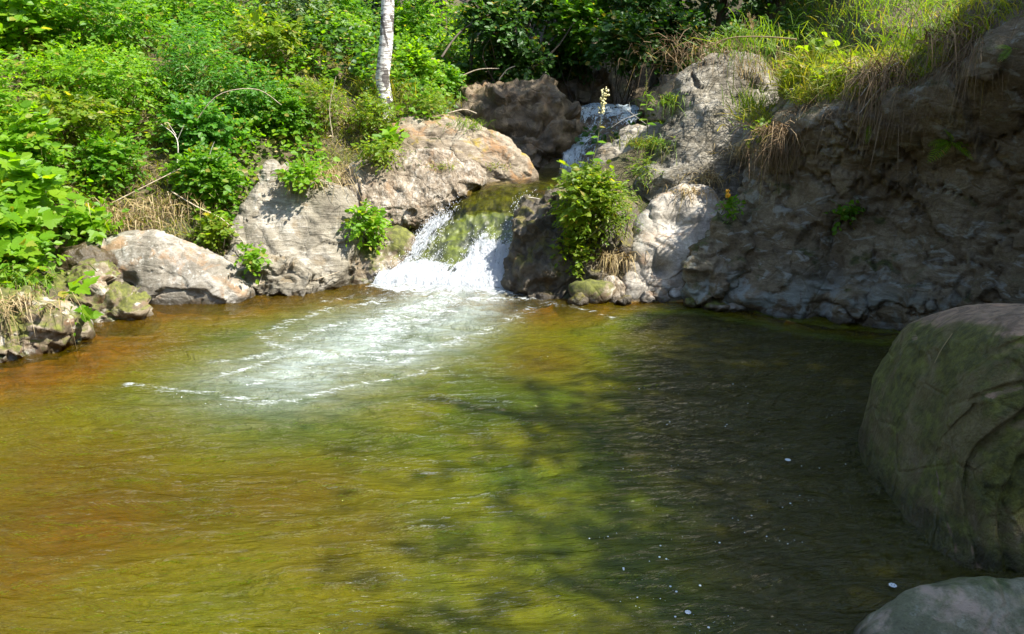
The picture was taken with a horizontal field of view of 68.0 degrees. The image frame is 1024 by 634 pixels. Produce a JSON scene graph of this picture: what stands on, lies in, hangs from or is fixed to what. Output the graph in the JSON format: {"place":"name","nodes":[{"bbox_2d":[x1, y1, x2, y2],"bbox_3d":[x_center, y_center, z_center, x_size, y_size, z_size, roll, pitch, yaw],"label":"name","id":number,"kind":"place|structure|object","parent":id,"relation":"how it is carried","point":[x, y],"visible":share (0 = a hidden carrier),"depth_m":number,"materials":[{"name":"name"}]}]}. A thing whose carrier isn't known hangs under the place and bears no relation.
{"place":"outdoors","nodes":[
{"label":"outdoors","id":0,"kind":"place"},
{"bbox_2d":[0,298,873,532],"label":"stream bed","id":1,"kind":"object","parent":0,"point":[91,525],"visible":0.05,"depth_m":6.21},
{"bbox_2d":[54,298,93,325],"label":"rock","id":2,"kind":"object","parent":1,"relation":"on","point":[70,304],"visible":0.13,"depth_m":6.63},
{"bbox_2d":[38,271,99,301],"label":"leaf sprig","id":3,"kind":"object","parent":2,"relation":"on","point":[75,287],"visible":0.61,"depth_m":6.67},
{"bbox_2d":[96,229,256,314],"bbox_3d":[-3.552,-0.416,8.112,1.683,1.045,0.978,0,16,0],"label":"boulder","id":4,"kind":"object","parent":1,"relation":"on","point":[160,268],"visible":0.69,"depth_m":7.73,"materials":[{"name":"stone"}]},
{"bbox_2d":[226,174,365,300],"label":"slab","id":5,"kind":"structure","parent":1,"relation":"on","point":[302,228],"depth_m":8.41,"materials":[{"name":"stone"}]},
{"bbox_2d":[236,160,364,197],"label":"grass tuft","id":6,"kind":"object","parent":5,"relation":"on","point":[320,178],"visible":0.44,"depth_m":8.60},
{"bbox_2d":[270,153,339,196],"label":"leafy plant","id":7,"kind":"object","parent":5,"relation":"on","point":[297,169],"visible":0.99,"depth_m":8.34,"materials":[{"name":"green plant"}]},
{"bbox_2d":[853,576,1023,633],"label":"boulder","id":8,"kind":"object","parent":1,"relation":"on","point":[977,605],"visible":1,"depth_m":2.82,"materials":[{"name":"stone"}]},
{"bbox_2d":[858,303,1023,573],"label":"boulder","id":9,"kind":"object","parent":1,"relation":"on","point":[941,443],"visible":0.7,"depth_m":3.58,"materials":[{"name":"stone"}]},
{"bbox_2d":[0,0,971,303],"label":"ground","id":10,"kind":"structure","parent":0,"point":[620,164],"depth_m":9.20,"materials":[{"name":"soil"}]},
{"bbox_2d":[0,51,62,129],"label":"shrub","id":11,"kind":"object","parent":10,"relation":"on","point":[4,84],"visible":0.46,"depth_m":7.96,"materials":[{"name":"green plant"}]},
{"bbox_2d":[0,195,70,283],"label":"shrub","id":12,"kind":"object","parent":10,"relation":"on","point":[24,243],"visible":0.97,"depth_m":6.88,"materials":[{"name":"green plant"}]},
{"bbox_2d":[0,99,80,183],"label":"shrub","id":13,"kind":"object","parent":10,"relation":"on","point":[17,136],"visible":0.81,"depth_m":7.75,"materials":[{"name":"green plant"}]},
{"bbox_2d":[0,148,90,239],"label":"shrub","id":14,"kind":"object","parent":10,"relation":"on","point":[28,181],"visible":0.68,"depth_m":7.24,"materials":[{"name":"green plant"}]},
{"bbox_2d":[0,285,95,367],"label":"rock","id":15,"kind":"object","parent":10,"relation":"on","point":[54,334],"visible":0.65,"depth_m":6.18,"materials":[{"name":"stone"}]},
{"bbox_2d":[0,281,83,352],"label":"grass tuft","id":16,"kind":"object","parent":15,"relation":"on","point":[7,315],"visible":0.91,"depth_m":6.10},
{"bbox_2d":[0,0,96,60],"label":"shrub","id":17,"kind":"object","parent":10,"relation":"on","point":[19,17],"visible":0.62,"depth_m":9.10,"materials":[{"name":"green plant"}]},
{"bbox_2d":[0,260,112,295],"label":"grass tuft","id":18,"kind":"object","parent":10,"relation":"on","point":[18,275],"visible":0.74,"depth_m":6.71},
{"bbox_2d":[5,85,138,147],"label":"shrub","id":19,"kind":"object","parent":10,"relation":"on","point":[71,102],"visible":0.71,"depth_m":8.21,"materials":[{"name":"green plant"}]},
{"bbox_2d":[55,241,117,270],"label":"rock","id":20,"kind":"object","parent":10,"relation":"on","point":[83,251],"visible":0.52,"depth_m":7.53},
{"bbox_2d":[57,204,122,246],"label":"shrub","id":21,"kind":"object","parent":10,"relation":"on","point":[93,226],"visible":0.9,"depth_m":7.72,"materials":[{"name":"green plant"}]},
{"bbox_2d":[11,32,170,114],"bbox_3d":[-4.925,-2.765,8.926,1.593,1.097,1.660,-15,22,-41],"label":"shrub","id":22,"kind":"object","parent":10,"relation":"on","point":[100,70],"visible":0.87,"depth_m":8.69,"materials":[{"name":"green plant"}]},
{"bbox_2d":[26,0,168,60],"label":"shrub","id":23,"kind":"object","parent":10,"relation":"on","point":[92,20],"visible":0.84,"depth_m":9.37,"materials":[{"name":"green plant"}]},
{"bbox_2d":[44,258,156,336],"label":"rock","id":24,"kind":"object","parent":10,"relation":"on","point":[112,298],"visible":0.63,"depth_m":7.17,"materials":[{"name":"stone"}]},
{"bbox_2d":[53,195,158,230],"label":"grass tuft","id":25,"kind":"object","parent":10,"relation":"on","point":[108,208],"visible":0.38,"depth_m":8.10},
{"bbox_2d":[69,126,155,194],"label":"shrub","id":26,"kind":"object","parent":10,"relation":"on","point":[100,161],"visible":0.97,"depth_m":8.21,"materials":[{"name":"green plant"}]},
{"bbox_2d":[92,205,195,243],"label":"grass tuft","id":27,"kind":"object","parent":10,"relation":"on","point":[138,221],"visible":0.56,"depth_m":8.17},
{"bbox_2d":[118,188,226,242],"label":"grass tuft","id":28,"kind":"object","parent":10,"relation":"on","point":[167,198],"visible":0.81,"depth_m":8.37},
{"bbox_2d":[133,0,257,40],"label":"shrub","id":29,"kind":"object","parent":10,"relation":"on","point":[219,5],"visible":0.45,"depth_m":10.46,"materials":[{"name":"green plant"}]},
{"bbox_2d":[147,8,249,119],"bbox_3d":[-3.888,-2.993,9.464,1.177,1.702,1.578,-6,17,-20],"label":"shrub","id":30,"kind":"object","parent":10,"relation":"on","point":[197,62],"visible":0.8,"depth_m":9.25,"materials":[{"name":"green plant"}]},
{"bbox_2d":[152,92,248,157],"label":"shrub","id":31,"kind":"object","parent":10,"relation":"on","point":[210,122],"visible":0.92,"depth_m":8.82,"materials":[{"name":"green plant"}]},
{"bbox_2d":[163,141,253,216],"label":"shrub","id":32,"kind":"object","parent":10,"relation":"on","point":[199,169],"visible":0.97,"depth_m":8.45,"materials":[{"name":"green plant"}]},
{"bbox_2d":[186,209,242,252],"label":"shrub","id":33,"kind":"object","parent":10,"relation":"on","point":[210,224],"visible":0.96,"depth_m":8.22,"materials":[{"name":"green plant"}]},
{"bbox_2d":[207,55,291,133],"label":"shrub","id":34,"kind":"object","parent":10,"relation":"on","point":[255,94],"visible":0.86,"depth_m":9.40,"materials":[{"name":"green plant"}]},
{"bbox_2d":[0,0,509,289],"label":"undergrowth","id":35,"kind":"object","parent":10,"relation":"on","point":[234,20],"visible":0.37,"depth_m":9.71,"materials":[{"name":"green plant"}]},
{"bbox_2d":[224,5,312,67],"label":"shrub","id":36,"kind":"object","parent":10,"relation":"on","point":[289,31],"visible":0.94,"depth_m":10.06,"materials":[{"name":"green plant"}]},
{"bbox_2d":[257,159,288,183],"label":"rock","id":37,"kind":"object","parent":10,"relation":"on","point":[270,165],"visible":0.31,"depth_m":9.00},
{"bbox_2d":[223,243,325,304],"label":"rock","id":38,"kind":"object","parent":10,"relation":"on","point":[293,277],"visible":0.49,"depth_m":8.04,"materials":[{"name":"stone"}]},
{"bbox_2d":[232,242,272,284],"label":"leafy plant","id":39,"kind":"object","parent":38,"relation":"on","point":[250,258],"visible":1,"depth_m":7.81,"materials":[{"name":"green plant"}]},
{"bbox_2d":[246,81,317,145],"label":"shrub","id":40,"kind":"object","parent":10,"relation":"on","point":[290,103],"visible":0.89,"depth_m":9.55,"materials":[{"name":"green plant"}]},
{"bbox_2d":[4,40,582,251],"bbox_3d":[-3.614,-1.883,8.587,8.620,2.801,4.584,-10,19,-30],"label":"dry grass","id":41,"kind":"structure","parent":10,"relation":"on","point":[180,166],"depth_m":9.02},
{"bbox_2d":[251,0,338,31],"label":"shrub","id":42,"kind":"object","parent":10,"relation":"on","point":[297,7],"visible":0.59,"depth_m":11.08,"materials":[{"name":"green plant"}]},
{"bbox_2d":[291,74,350,134],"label":"shrub","id":43,"kind":"object","parent":10,"relation":"on","point":[321,96],"visible":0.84,"depth_m":9.76,"materials":[{"name":"green plant"}]},
{"bbox_2d":[310,0,376,30],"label":"shrub","id":44,"kind":"object","parent":10,"relation":"on","point":[345,4],"visible":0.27,"depth_m":11.89,"materials":[{"name":"green plant"}]},
{"bbox_2d":[341,87,403,139],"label":"shrub","id":45,"kind":"object","parent":10,"relation":"on","point":[366,115],"visible":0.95,"depth_m":9.85,"materials":[{"name":"green plant"}]},
{"bbox_2d":[345,225,415,292],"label":"rock","id":46,"kind":"object","parent":10,"relation":"on","point":[367,267],"visible":0.28,"depth_m":8.55,"materials":[{"name":"stone"}]},
{"bbox_2d":[337,198,392,254],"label":"leafy plant","id":47,"kind":"object","parent":46,"relation":"on","point":[372,224],"visible":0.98,"depth_m":8.35,"materials":[{"name":"green plant"}]},
{"bbox_2d":[375,0,393,123],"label":"birch tree","id":48,"kind":"object","parent":10,"relation":"on","point":[385,44],"visible":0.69,"depth_m":9.96,"materials":[{"name":"white plant"}]},
{"bbox_2d":[327,66,445,99],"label":"grass tuft","id":49,"kind":"object","parent":10,"relation":"on","point":[366,79],"visible":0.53,"depth_m":10.34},
{"bbox_2d":[369,122,409,153],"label":"shrub","id":50,"kind":"object","parent":10,"relation":"on","point":[386,133],"visible":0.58,"depth_m":9.60,"materials":[{"name":"green plant"}]},
{"bbox_2d":[360,83,463,114],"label":"grass tuft","id":51,"kind":"object","parent":10,"relation":"on","point":[420,94],"visible":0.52,"depth_m":10.14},
{"bbox_2d":[341,147,486,228],"bbox_3d":[-1.202,-1.475,9.334,1.795,1.187,1.188,0,16,0],"label":"boulder","id":52,"kind":"object","parent":10,"relation":"on","point":[413,194],"visible":0.57,"depth_m":9.00,"materials":[{"name":"stone"}]},
{"bbox_2d":[351,135,404,174],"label":"leafy plant","id":53,"kind":"object","parent":52,"relation":"on","point":[377,149],"visible":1,"depth_m":8.92,"materials":[{"name":"green plant"}]},
{"bbox_2d":[378,0,451,47],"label":"shrub","id":54,"kind":"object","parent":10,"relation":"on","point":[406,11],"visible":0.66,"depth_m":12.29,"materials":[{"name":"green plant"}]},
{"bbox_2d":[391,38,449,92],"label":"shrub","id":55,"kind":"object","parent":10,"relation":"on","point":[416,52],"visible":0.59,"depth_m":10.79,"materials":[{"name":"green plant"}]},
{"bbox_2d":[432,62,467,102],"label":"shrub","id":56,"kind":"object","parent":10,"relation":"on","point":[455,76],"visible":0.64,"depth_m":11.29,"materials":[{"name":"green plant"}]},
{"bbox_2d":[422,0,477,43],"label":"shrub","id":57,"kind":"object","parent":10,"relation":"on","point":[450,21],"visible":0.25,"depth_m":14.53,"materials":[{"name":"green plant"}]},
{"bbox_2d":[386,114,538,184],"bbox_3d":[-0.701,-2.000,10.191,2.102,1.404,1.430,0,16,0],"label":"rock","id":58,"kind":"object","parent":10,"relation":"on","point":[482,147],"visible":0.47,"depth_m":9.75,"materials":[{"name":"stone"}]},
{"bbox_2d":[404,171,569,280],"bbox_3d":[0.152,-0.919,9.551,1.607,1.503,4.100,10,19,32],"label":"chute rock","id":59,"kind":"object","parent":10,"relation":"on","point":[488,208],"visible":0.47,"depth_m":8.74,"materials":[{"name":"stone"}]},
{"bbox_2d":[370,190,537,306],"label":"waterfall","id":60,"kind":"structure","parent":59,"relation":"on","point":[483,267],"depth_m":8.39,"materials":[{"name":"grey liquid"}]},
{"bbox_2d":[445,0,537,82],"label":"shaded shrub","id":61,"kind":"object","parent":10,"relation":"on","point":[496,22],"visible":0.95,"depth_m":11.66,"materials":[{"name":"green plant"}]},
{"bbox_2d":[472,26,555,83],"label":"shaded shrub","id":62,"kind":"object","parent":10,"relation":"on","point":[523,61],"visible":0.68,"depth_m":12.08,"materials":[{"name":"green plant"}]},
{"bbox_2d":[450,74,590,169],"bbox_3d":[0.007,-2.750,11.883,2.476,2.014,1.712,0,16,0],"label":"rock","id":63,"kind":"object","parent":10,"relation":"on","point":[539,123],"visible":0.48,"depth_m":11.39,"materials":[{"name":"stone"}]},
{"bbox_2d":[506,0,570,74],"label":"shaded shrub","id":64,"kind":"object","parent":10,"relation":"on","point":[542,8],"visible":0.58,"depth_m":12.54,"materials":[{"name":"green plant"}]},
{"bbox_2d":[291,0,820,153],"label":"undergrowth","id":65,"kind":"object","parent":10,"relation":"on","point":[748,9],"visible":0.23,"depth_m":11.47,"materials":[{"name":"green plant"}]},
{"bbox_2d":[534,33,603,85],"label":"shaded shrub","id":66,"kind":"object","parent":10,"relation":"on","point":[566,62],"visible":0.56,"depth_m":12.75,"materials":[{"name":"green plant"}]},
{"bbox_2d":[500,175,639,308],"bbox_3d":[0.690,-0.730,8.469,1.699,1.650,1.465,0,16,0],"label":"rock","id":67,"kind":"object","parent":10,"relation":"on","point":[531,270],"visible":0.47,"depth_m":8.00,"materials":[{"name":"stone"}]},
{"bbox_2d":[548,227,600,279],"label":"leafy plant","id":68,"kind":"object","parent":67,"relation":"on","point":[580,247],"visible":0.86,"depth_m":7.86,"materials":[{"name":"green plant"}]},
{"bbox_2d":[541,159,631,252],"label":"leafy plant","id":69,"kind":"object","parent":67,"relation":"on","point":[585,194],"visible":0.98,"depth_m":7.63,"materials":[{"name":"green plant"}]},
{"bbox_2d":[587,171,642,243],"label":"leafy plant","id":70,"kind":"object","parent":67,"relation":"on","point":[621,208],"visible":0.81,"depth_m":7.69,"materials":[{"name":"green plant"}]},
{"bbox_2d":[585,247,650,285],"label":"grass tuft","id":71,"kind":"object","parent":67,"relation":"on","point":[613,256],"visible":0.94,"depth_m":7.87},
{"bbox_2d":[536,0,612,108],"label":"shaded shrub","id":72,"kind":"object","parent":10,"relation":"on","point":[585,10],"visible":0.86,"depth_m":12.30,"materials":[{"name":"green plant"}]},
{"bbox_2d":[550,61,615,110],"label":"rock","id":73,"kind":"object","parent":10,"relation":"on","point":[575,86],"visible":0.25,"depth_m":12.97,"materials":[{"name":"stone"}]},
{"bbox_2d":[568,279,615,305],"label":"stone","id":74,"kind":"object","parent":10,"relation":"on","point":[595,292],"visible":0.81,"depth_m":7.68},
{"bbox_2d":[557,103,639,171],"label":"waterfall","id":75,"kind":"structure","parent":10,"relation":"on","point":[612,116],"depth_m":11.69,"materials":[{"name":"white liquid"}]},
{"bbox_2d":[603,275,625,304],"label":"stone","id":76,"kind":"object","parent":10,"relation":"on","point":[620,289],"visible":0.56,"depth_m":7.78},
{"bbox_2d":[583,5,667,108],"bbox_3d":[1.765,-4.026,11.974,1.307,1.652,1.064,0,16,0],"label":"shaded shrub","id":77,"kind":"object","parent":10,"relation":"on","point":[614,25],"visible":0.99,"depth_m":11.71,"materials":[{"name":"green plant"}]},
{"bbox_2d":[592,122,662,167],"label":"rock","id":78,"kind":"object","parent":10,"relation":"on","point":[605,152],"visible":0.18,"depth_m":9.68,"materials":[{"name":"stone"}]},
{"bbox_2d":[592,0,673,107],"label":"shaded shrub","id":79,"kind":"object","parent":10,"relation":"on","point":[638,6],"visible":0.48,"depth_m":12.19,"materials":[{"name":"green plant"}]},
{"bbox_2d":[622,271,649,299],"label":"stone","id":80,"kind":"object","parent":10,"relation":"on","point":[636,288],"visible":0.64,"depth_m":7.83,"materials":[{"name":"stone"}]},
{"bbox_2d":[622,152,663,192],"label":"leafy plant","id":81,"kind":"object","parent":10,"relation":"on","point":[637,165],"visible":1,"depth_m":8.46,"materials":[{"name":"green plant"}]},
{"bbox_2d":[631,73,677,125],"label":"rock","id":82,"kind":"object","parent":10,"relation":"on","point":[667,82],"visible":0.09,"depth_m":11.44,"materials":[{"name":"stone"}]},
{"bbox_2d":[590,0,736,89],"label":"tree","id":83,"kind":"object","parent":10,"relation":"on","point":[653,76],"visible":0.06,"depth_m":17.05,"materials":[{"name":"green plant"}]},
{"bbox_2d":[622,183,725,290],"bbox_3d":[1.755,-0.774,8.310,1.201,1.352,1.143,0,16,0],"label":"rock","id":84,"kind":"object","parent":10,"relation":"on","point":[665,237],"visible":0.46,"depth_m":7.92,"materials":[{"name":"stone"}]},
{"bbox_2d":[645,0,713,74],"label":"shaded shrub","id":85,"kind":"object","parent":10,"relation":"on","point":[669,21],"visible":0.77,"depth_m":11.96,"materials":[{"name":"green plant"}]},
{"bbox_2d":[609,17,795,99],"bbox_3d":[2.535,-2.920,9.127,2.548,1.189,1.778,-7,17,-22],"label":"grass tuft","id":86,"kind":"object","parent":10,"relation":"on","point":[701,56],"visible":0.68,"depth_m":8.98,"materials":[{"name":"plant"}]},
{"bbox_2d":[665,165,739,196],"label":"grass tuft","id":87,"kind":"object","parent":10,"relation":"on","point":[712,178],"visible":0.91,"depth_m":8.37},
{"bbox_2d":[634,50,779,211],"bbox_3d":[2.370,-1.758,9.114,1.670,2.803,2.404,8,18,27],"label":"rock outcrop","id":88,"kind":"object","parent":10,"relation":"on","point":[694,130],"visible":0.36,"depth_m":8.60,"materials":[{"name":"stone"}]},
{"bbox_2d":[720,79,781,116],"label":"grass tuft","id":89,"kind":"object","parent":88,"relation":"on","point":[746,102],"visible":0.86,"depth_m":8.58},
{"bbox_2d":[672,0,776,36],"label":"tree","id":90,"kind":"object","parent":10,"relation":"on","point":[721,6],"visible":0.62,"depth_m":13.94,"materials":[{"name":"green plant"}]},
{"bbox_2d":[680,211,770,318],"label":"rock","id":91,"kind":"object","parent":10,"relation":"on","point":[715,264],"visible":0.45,"depth_m":7.48,"materials":[{"name":"stone"}]},
{"bbox_2d":[710,193,746,223],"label":"leafy plant","id":92,"kind":"object","parent":91,"relation":"on","point":[729,202],"visible":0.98,"depth_m":7.47,"materials":[{"name":"green plant"}]},
{"bbox_2d":[662,7,851,80],"bbox_3d":[2.633,-2.860,8.085,2.134,0.905,1.263,0,16,0],"label":"grass tuft","id":93,"kind":"object","parent":10,"relation":"on","point":[758,42],"visible":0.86,"depth_m":8.06,"materials":[{"name":"plant"}]},
{"bbox_2d":[727,40,833,88],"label":"grass tuft","id":94,"kind":"object","parent":10,"relation":"on","point":[764,69],"visible":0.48,"depth_m":8.23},
{"bbox_2d":[630,0,967,211],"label":"bank grass","id":95,"kind":"structure","parent":10,"relation":"on","point":[873,15],"depth_m":8.23,"materials":[{"name":"plant"}]},
{"bbox_2d":[749,38,897,85],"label":"grass tuft","id":96,"kind":"object","parent":10,"relation":"on","point":[794,64],"visible":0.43,"depth_m":7.55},
{"bbox_2d":[762,0,1023,124],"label":"cliff grass","id":97,"kind":"structure","parent":10,"relation":"on","point":[785,80],"depth_m":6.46,"materials":[{"name":"plant"}]},
{"bbox_2d":[0,282,1023,633],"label":"pool water","id":98,"kind":"structure","parent":0,"point":[458,458],"depth_m":4.18,"materials":[{"name":"green liquid"}]},
{"bbox_2d":[721,0,1023,335],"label":"cliff","id":99,"kind":"structure","parent":0,"point":[918,243],"depth_m":6.63,"materials":[{"name":"stone"}]},
{"bbox_2d":[716,100,781,143],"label":"grass tuft","id":100,"kind":"object","parent":99,"relation":"on","point":[766,114],"visible":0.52,"depth_m":7.91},
{"bbox_2d":[733,142,804,208],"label":"grass tuft","id":101,"kind":"object","parent":99,"relation":"on","point":[767,150],"visible":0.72,"depth_m":7.26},
{"bbox_2d":[717,114,825,194],"bbox_3d":[2.483,-1.498,7.136,1.118,0.789,0.733,0,16,0],"label":"grass tuft","id":102,"kind":"object","parent":99,"relation":"on","point":[777,134],"visible":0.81,"depth_m":7.04,"materials":[{"name":"plant"}]},
{"bbox_2d":[781,32,859,84],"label":"leafy plant","id":103,"kind":"object","parent":99,"relation":"on","point":[808,48],"visible":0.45,"depth_m":7.54,"materials":[{"name":"green plant"}]},
{"bbox_2d":[752,29,912,88],"bbox_3d":[3.146,-2.301,6.941,1.553,0.724,1.281,13,21,39],"label":"grass tuft","id":104,"kind":"object","parent":99,"relation":"on","point":[836,65],"visible":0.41,"depth_m":6.97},
{"bbox_2d":[825,200,864,234],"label":"leafy plant","id":105,"kind":"object","parent":99,"relation":"on","point":[844,210],"visible":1,"depth_m":6.90,"materials":[{"name":"green plant"}]},
{"bbox_2d":[795,49,959,185],"bbox_3d":[3.231,-1.678,6.522,1.628,1.181,1.051,0,16,0],"label":"grass tuft","id":106,"kind":"object","parent":99,"relation":"on","point":[871,87],"visible":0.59,"depth_m":6.38,"materials":[{"name":"plant"}]},
{"bbox_2d":[838,47,926,121],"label":"grass tuft","id":107,"kind":"object","parent":99,"relation":"on","point":[875,62],"visible":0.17,"depth_m":6.58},
{"bbox_2d":[833,0,960,64],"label":"grass tuft","id":108,"kind":"object","parent":99,"relation":"on","point":[907,39],"visible":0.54,"depth_m":6.43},
{"bbox_2d":[771,0,1023,179],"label":"hanging dry grass","id":109,"kind":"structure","parent":99,"relation":"hanging from","point":[968,44],"depth_m":5.86,"materials":[{"name":"plant"}]},
{"bbox_2d":[926,129,971,161],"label":"fern","id":110,"kind":"object","parent":99,"relation":"attached to","point":[947,142],"visible":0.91,"depth_m":6.05,"materials":[{"name":"green plant"}]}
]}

